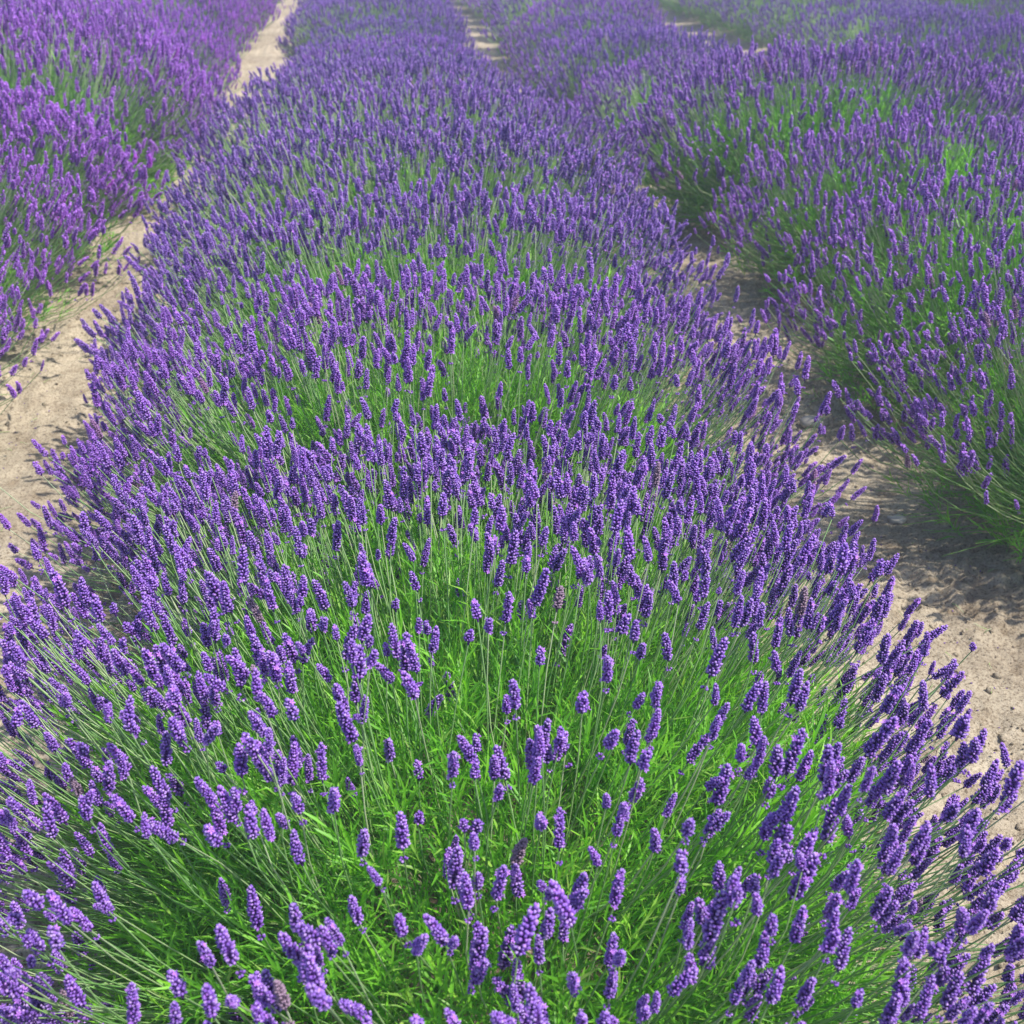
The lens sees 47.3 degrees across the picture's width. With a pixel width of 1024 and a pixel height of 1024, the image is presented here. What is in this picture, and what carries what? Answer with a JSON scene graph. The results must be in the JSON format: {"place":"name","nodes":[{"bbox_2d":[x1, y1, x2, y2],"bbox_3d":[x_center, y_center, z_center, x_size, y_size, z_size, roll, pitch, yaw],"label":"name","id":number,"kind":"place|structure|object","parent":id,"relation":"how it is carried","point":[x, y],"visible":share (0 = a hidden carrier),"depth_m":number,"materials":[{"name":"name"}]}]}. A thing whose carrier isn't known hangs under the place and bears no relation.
{"place":"outdoors","nodes":[
{"label":"outdoors","id":0,"kind":"place"},
{"bbox_2d":[0,0,1023,1023],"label":"ground","id":1,"kind":"structure","parent":0,"point":[24,483],"depth_m":2.99,"materials":[{"name":"soil"}]},
{"bbox_2d":[0,223,59,431],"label":"lavender plant","id":2,"kind":"object","parent":1,"relation":"on","point":[5,332],"visible":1,"depth_m":3.24,"materials":[{"name":"purple plant"}]},
{"bbox_2d":[0,125,140,353],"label":"lavender plant","id":3,"kind":"object","parent":1,"relation":"on","point":[51,213],"visible":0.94,"depth_m":3.65,"materials":[{"name":"purple plant"}]},
{"bbox_2d":[0,77,168,282],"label":"lavender plant","id":4,"kind":"object","parent":1,"relation":"on","point":[93,167],"visible":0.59,"depth_m":4.15,"materials":[{"name":"purple plant"}]},
{"bbox_2d":[1,7,216,182],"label":"lavender plant","id":5,"kind":"object","parent":1,"relation":"on","point":[110,54],"visible":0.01,"depth_m":6.29,"materials":[{"name":"purple plant"}]},
{"bbox_2d":[1,4,222,111],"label":"lavender plant","id":6,"kind":"object","parent":1,"relation":"on","point":[188,40],"depth_m":7.02,"materials":[{"name":"purple plant"}]},
{"bbox_2d":[0,0,227,196],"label":"lavender plant","id":7,"kind":"object","parent":1,"relation":"on","point":[122,26],"visible":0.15,"depth_m":5.59,"materials":[{"name":"purple plant"}]},
{"bbox_2d":[0,0,236,205],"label":"lavender plant","id":8,"kind":"object","parent":1,"relation":"on","point":[144,130],"visible":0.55,"depth_m":4.97,"materials":[{"name":"purple plant"}]},
{"bbox_2d":[56,0,241,81],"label":"lavender plant","id":9,"kind":"object","parent":1,"relation":"on","point":[196,24],"visible":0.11,"depth_m":8.87,"materials":[{"name":"purple plant"}]},
{"bbox_2d":[48,0,256,64],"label":"lavender plant","id":10,"kind":"object","parent":1,"relation":"on","point":[220,11],"visible":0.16,"depth_m":9.49,"materials":[{"name":"purple plant"}]},
{"bbox_2d":[79,0,263,51],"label":"lavender plant","id":11,"kind":"object","parent":1,"relation":"on","point":[235,4],"visible":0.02,"depth_m":10.21,"materials":[{"name":"purple plant"}]},
{"bbox_2d":[137,15,244,104],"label":"lavender plant","id":12,"kind":"object","parent":1,"relation":"on","point":[220,66],"visible":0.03,"depth_m":8.44,"materials":[{"name":"purple plant"}]},
{"bbox_2d":[215,0,266,46],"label":"lavender plant","id":13,"kind":"object","parent":1,"relation":"on","point":[254,13],"visible":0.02,"depth_m":10.86,"materials":[{"name":"purple plant"}]},
{"bbox_2d":[238,0,279,40],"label":"lavender plant","id":14,"kind":"object","parent":1,"relation":"on","point":[265,9],"visible":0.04,"depth_m":11.53,"materials":[{"name":"purple plant"}]},
{"bbox_2d":[252,0,285,30],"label":"lavender plant","id":15,"kind":"object","parent":1,"relation":"on","point":[272,2],"visible":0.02,"depth_m":12.20,"materials":[{"name":"purple plant"}]},
{"bbox_2d":[301,0,448,29],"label":"lavender plant","id":16,"kind":"object","parent":1,"relation":"on","point":[312,2],"visible":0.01,"depth_m":11.02,"materials":[{"name":"purple plant"}]},
{"bbox_2d":[275,0,476,59],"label":"lavender plant","id":17,"kind":"object","parent":1,"relation":"on","point":[294,26],"visible":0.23,"depth_m":9.58,"materials":[{"name":"purple plant"}]},
{"bbox_2d":[289,0,463,29],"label":"lavender plant","id":18,"kind":"object","parent":1,"relation":"on","point":[303,10],"visible":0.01,"depth_m":11.62,"materials":[{"name":"purple plant"}]},
{"bbox_2d":[302,0,458,41],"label":"lavender plant","id":19,"kind":"object","parent":1,"relation":"on","point":[431,2],"visible":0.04,"depth_m":10.29,"materials":[{"name":"purple plant"}]},
{"bbox_2d":[296,10,476,62],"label":"lavender plant","id":20,"kind":"object","parent":1,"relation":"on","point":[386,25],"visible":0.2,"depth_m":8.96,"materials":[{"name":"purple plant"}]},
{"bbox_2d":[260,28,514,108],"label":"lavender plant","id":21,"kind":"object","parent":1,"relation":"on","point":[430,42],"visible":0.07,"depth_m":7.73,"materials":[{"name":"purple plant"}]},
{"bbox_2d":[189,48,592,185],"bbox_3d":[-0.506,-1.637,5.077,1.794,0.705,1.051,0,28,0],"label":"lavender plant","id":22,"kind":"object","parent":1,"relation":"on","point":[334,73],"visible":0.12,"depth_m":4.96,"materials":[{"name":"purple plant"}]},
{"bbox_2d":[283,30,500,71],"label":"lavender plant","id":23,"kind":"object","parent":1,"relation":"on","point":[302,49],"visible":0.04,"depth_m":8.43,"materials":[{"name":"purple plant"}]},
{"bbox_2d":[277,36,510,106],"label":"lavender plant","id":24,"kind":"object","parent":1,"relation":"on","point":[374,51],"visible":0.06,"depth_m":7.12,"materials":[{"name":"purple plant"}]},
{"bbox_2d":[152,63,648,248],"bbox_3d":[-0.391,-1.295,4.416,1.882,0.714,1.067,-3,28,-6],"label":"lavender plant","id":25,"kind":"object","parent":1,"relation":"on","point":[408,91],"visible":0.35,"depth_m":4.32,"materials":[{"name":"purple plant"}]},
{"bbox_2d":[277,48,528,124],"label":"lavender plant","id":26,"kind":"object","parent":1,"relation":"on","point":[392,54],"visible":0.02,"depth_m":6.40,"materials":[{"name":"purple plant"}]},
{"bbox_2d":[258,60,552,139],"bbox_3d":[-0.539,-1.892,5.789,1.524,0.642,1.008,-7,29,-13],"label":"lavender plant","id":27,"kind":"object","parent":1,"relation":"on","point":[454,67],"visible":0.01,"depth_m":5.72,"materials":[{"name":"purple plant"}]},
{"bbox_2d":[117,104,711,355],"bbox_3d":[-0.312,-0.909,3.784,1.907,0.751,1.028,-3,28,-6],"label":"lavender plant","id":28,"kind":"object","parent":1,"relation":"on","point":[410,143],"visible":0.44,"depth_m":3.65,"materials":[{"name":"purple plant"}]},
{"bbox_2d":[74,169,768,488],"bbox_3d":[-0.234,-0.535,3.196,1.920,0.762,1.119,-3,28,-6],"label":"lavender plant","id":29,"kind":"object","parent":1,"relation":"on","point":[463,241],"visible":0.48,"depth_m":3.08,"materials":[{"name":"purple plant"}]},
{"bbox_2d":[0,245,878,666],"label":"lavender plant","id":30,"kind":"object","parent":1,"relation":"on","point":[98,459],"visible":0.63,"depth_m":2.46,"materials":[{"name":"purple plant"}]},
{"bbox_2d":[461,0,489,19],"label":"lavender plant","id":31,"kind":"object","parent":1,"relation":"on","point":[473,1],"visible":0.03,"depth_m":13.60,"materials":[{"name":"purple plant"}]},
{"bbox_2d":[468,0,491,26],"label":"lavender plant","id":32,"kind":"object","parent":1,"relation":"on","point":[480,10],"visible":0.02,"depth_m":12.95,"materials":[{"name":"purple plant"}]},
{"bbox_2d":[0,177,1011,949],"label":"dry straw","id":33,"kind":"object","parent":1,"relation":"on","point":[738,335],"visible":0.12,"depth_m":3.34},
{"bbox_2d":[3,168,1013,904],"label":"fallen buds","id":34,"kind":"object","parent":1,"relation":"on","point":[767,442],"visible":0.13,"depth_m":3.22,"materials":[{"name":"purple plant"}]},
{"bbox_2d":[0,388,1023,1023],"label":"lavender plant","id":35,"kind":"object","parent":1,"relation":"on","point":[646,690],"visible":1,"depth_m":1.51,"materials":[{"name":"purple plant"}]},
{"bbox_2d":[0,99,1023,1017],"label":"soil clods","id":36,"kind":"object","parent":1,"relation":"on","point":[988,689],"visible":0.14,"depth_m":2.77,"materials":[{"name":"beige soil"}]},
{"bbox_2d":[473,0,618,30],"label":"lavender plant","id":37,"kind":"object","parent":1,"relation":"on","point":[485,4],"visible":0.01,"depth_m":12.20,"materials":[{"name":"purple plant"}]},
{"bbox_2d":[480,0,631,41],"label":"lavender plant","id":38,"kind":"object","parent":1,"relation":"on","point":[491,14],"visible":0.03,"depth_m":11.34,"materials":[{"name":"purple plant"}]},
{"bbox_2d":[477,0,658,60],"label":"lavender plant","id":39,"kind":"object","parent":1,"relation":"on","point":[508,11],"visible":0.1,"depth_m":10.39,"materials":[{"name":"purple plant"}]},
{"bbox_2d":[487,0,677,71],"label":"lavender plant","id":40,"kind":"object","parent":1,"relation":"on","point":[573,5],"visible":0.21,"depth_m":9.82,"materials":[{"name":"purple plant"}]},
{"bbox_2d":[503,4,666,86],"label":"lavender plant","id":41,"kind":"object","parent":1,"relation":"on","point":[574,23],"visible":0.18,"depth_m":9.09,"materials":[{"name":"purple plant"}]},
{"bbox_2d":[511,19,707,114],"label":"lavender plant","id":42,"kind":"object","parent":1,"relation":"on","point":[549,53],"visible":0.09,"depth_m":8.37,"materials":[{"name":"purple plant"}]},
{"bbox_2d":[539,17,733,138],"bbox_3d":[0.881,-2.859,7.775,1.628,0.809,1.055,-4,28,-7],"label":"lavender plant","id":43,"kind":"object","parent":1,"relation":"on","point":[636,46],"visible":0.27,"depth_m":7.60,"materials":[{"name":"purple plant"}]},
{"bbox_2d":[555,48,757,158],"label":"lavender plant","id":44,"kind":"object","parent":1,"relation":"on","point":[631,64],"visible":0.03,"depth_m":6.99,"materials":[{"name":"purple plant"}]},
{"bbox_2d":[657,0,701,21],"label":"lavender plant","id":45,"kind":"object","parent":1,"relation":"on","point":[674,6],"visible":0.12,"depth_m":14.02,"materials":[{"name":"green plant"}]},
{"bbox_2d":[566,37,838,177],"bbox_3d":[1.145,-2.158,6.307,1.720,0.738,1.144,-1,28,-2],"label":"lavender plant","id":46,"kind":"object","parent":1,"relation":"on","point":[630,92],"visible":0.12,"depth_m":6.22,"materials":[{"name":"purple plant"}]},
{"bbox_2d":[679,0,729,26],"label":"lavender plant","id":47,"kind":"object","parent":1,"relation":"on","point":[691,5],"visible":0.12,"depth_m":13.11,"materials":[{"name":"green plant"}]},
{"bbox_2d":[695,0,768,37],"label":"lavender plant","id":48,"kind":"object","parent":1,"relation":"on","point":[712,4],"visible":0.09,"depth_m":12.31,"materials":[{"name":"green plant"}]},
{"bbox_2d":[615,46,914,193],"bbox_3d":[1.238,-1.816,5.484,1.522,0.681,1.041,-4,28,-7],"label":"lavender plant","id":49,"kind":"object","parent":1,"relation":"on","point":[708,87],"visible":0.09,"depth_m":5.37,"materials":[{"name":"purple plant"}]},
{"bbox_2d":[716,0,865,42],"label":"lavender plant","id":50,"kind":"object","parent":1,"relation":"on","point":[745,15],"visible":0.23,"depth_m":11.58,"materials":[{"name":"purple plant"}]},
{"bbox_2d":[799,415,823,427],"bbox_3d":[0.875,-0.263,3.419,0.072,0.034,0.053,-3,28,-6],"label":"stone","id":51,"kind":"object","parent":1,"relation":"on","point":[806,421],"visible":0.69,"depth_m":3.40,"materials":[{"name":"grey stone"}]},
{"bbox_2d":[601,33,1023,243],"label":"lavender plant","id":52,"kind":"object","parent":1,"relation":"on","point":[698,177],"visible":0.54,"depth_m":4.58,"materials":[{"name":"purple plant"}]},
{"bbox_2d":[747,0,884,55],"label":"lavender plant","id":53,"kind":"object","parent":1,"relation":"on","point":[783,14],"visible":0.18,"depth_m":10.76,"materials":[{"name":"purple plant"}]},
{"bbox_2d":[777,0,935,58],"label":"lavender plant","id":54,"kind":"object","parent":1,"relation":"on","point":[812,15],"visible":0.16,"depth_m":10.02,"materials":[{"name":"purple plant"}]},
{"bbox_2d":[694,100,1023,317],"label":"lavender plant","id":55,"kind":"object","parent":1,"relation":"on","point":[789,243],"visible":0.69,"depth_m":3.98,"materials":[{"name":"purple plant"}]},
{"bbox_2d":[736,147,1023,438],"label":"lavender plant","id":56,"kind":"object","parent":1,"relation":"on","point":[933,310],"visible":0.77,"depth_m":3.33,"materials":[{"name":"purple plant"}]},
{"bbox_2d":[799,0,983,89],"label":"lavender plant","id":57,"kind":"object","parent":1,"relation":"on","point":[845,34],"visible":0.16,"depth_m":9.32,"materials":[{"name":"purple plant"}]},
{"bbox_2d":[887,513,906,524],"bbox_3d":[0.984,0.019,2.989,0.044,0.023,0.039,-11,30,-20],"label":"stone","id":58,"kind":"object","parent":1,"relation":"on","point":[901,519],"visible":0.98,"depth_m":2.98,"materials":[{"name":"grey stone"}]},
{"bbox_2d":[900,0,946,27],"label":"lavender plant","id":59,"kind":"object","parent":1,"relation":"on","point":[922,2],"visible":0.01,"depth_m":12.52,"materials":[{"name":"purple plant"}]},
{"bbox_2d":[838,0,1013,95],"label":"lavender plant","id":60,"kind":"object","parent":1,"relation":"on","point":[912,25],"visible":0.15,"depth_m":8.56,"materials":[{"name":"purple plant"}]},
{"bbox_2d":[832,228,1023,563],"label":"lavender plant","id":61,"kind":"object","parent":1,"relation":"on","point":[995,441],"visible":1,"depth_m":2.73,"materials":[{"name":"purple plant"}]},
{"bbox_2d":[885,19,1017,132],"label":"lavender plant","id":62,"kind":"object","parent":1,"relation":"on","point":[930,39],"visible":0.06,"depth_m":7.92,"materials":[{"name":"purple plant"}]},
{"bbox_2d":[920,10,1023,142],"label":"lavender plant","id":63,"kind":"object","parent":1,"relation":"on","point":[1014,29],"visible":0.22,"depth_m":7.14,"materials":[{"name":"purple plant"}]},
{"bbox_2d":[925,0,1021,27],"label":"lavender plant","id":64,"kind":"object","parent":1,"relation":"on","point":[973,3],"visible":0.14,"depth_m":11.71,"materials":[{"name":"purple plant"}]},
{"bbox_2d":[972,48,1023,145],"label":"lavender plant","id":65,"kind":"object","parent":1,"relation":"on","point":[1019,61],"visible":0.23,"depth_m":6.62,"materials":[{"name":"purple plant"}]},
{"bbox_2d":[977,0,1023,26],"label":"lavender plant","id":66,"kind":"object","parent":1,"relation":"on","point":[1008,6],"visible":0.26,"depth_m":11.01,"materials":[{"name":"purple plant"}]}
]}

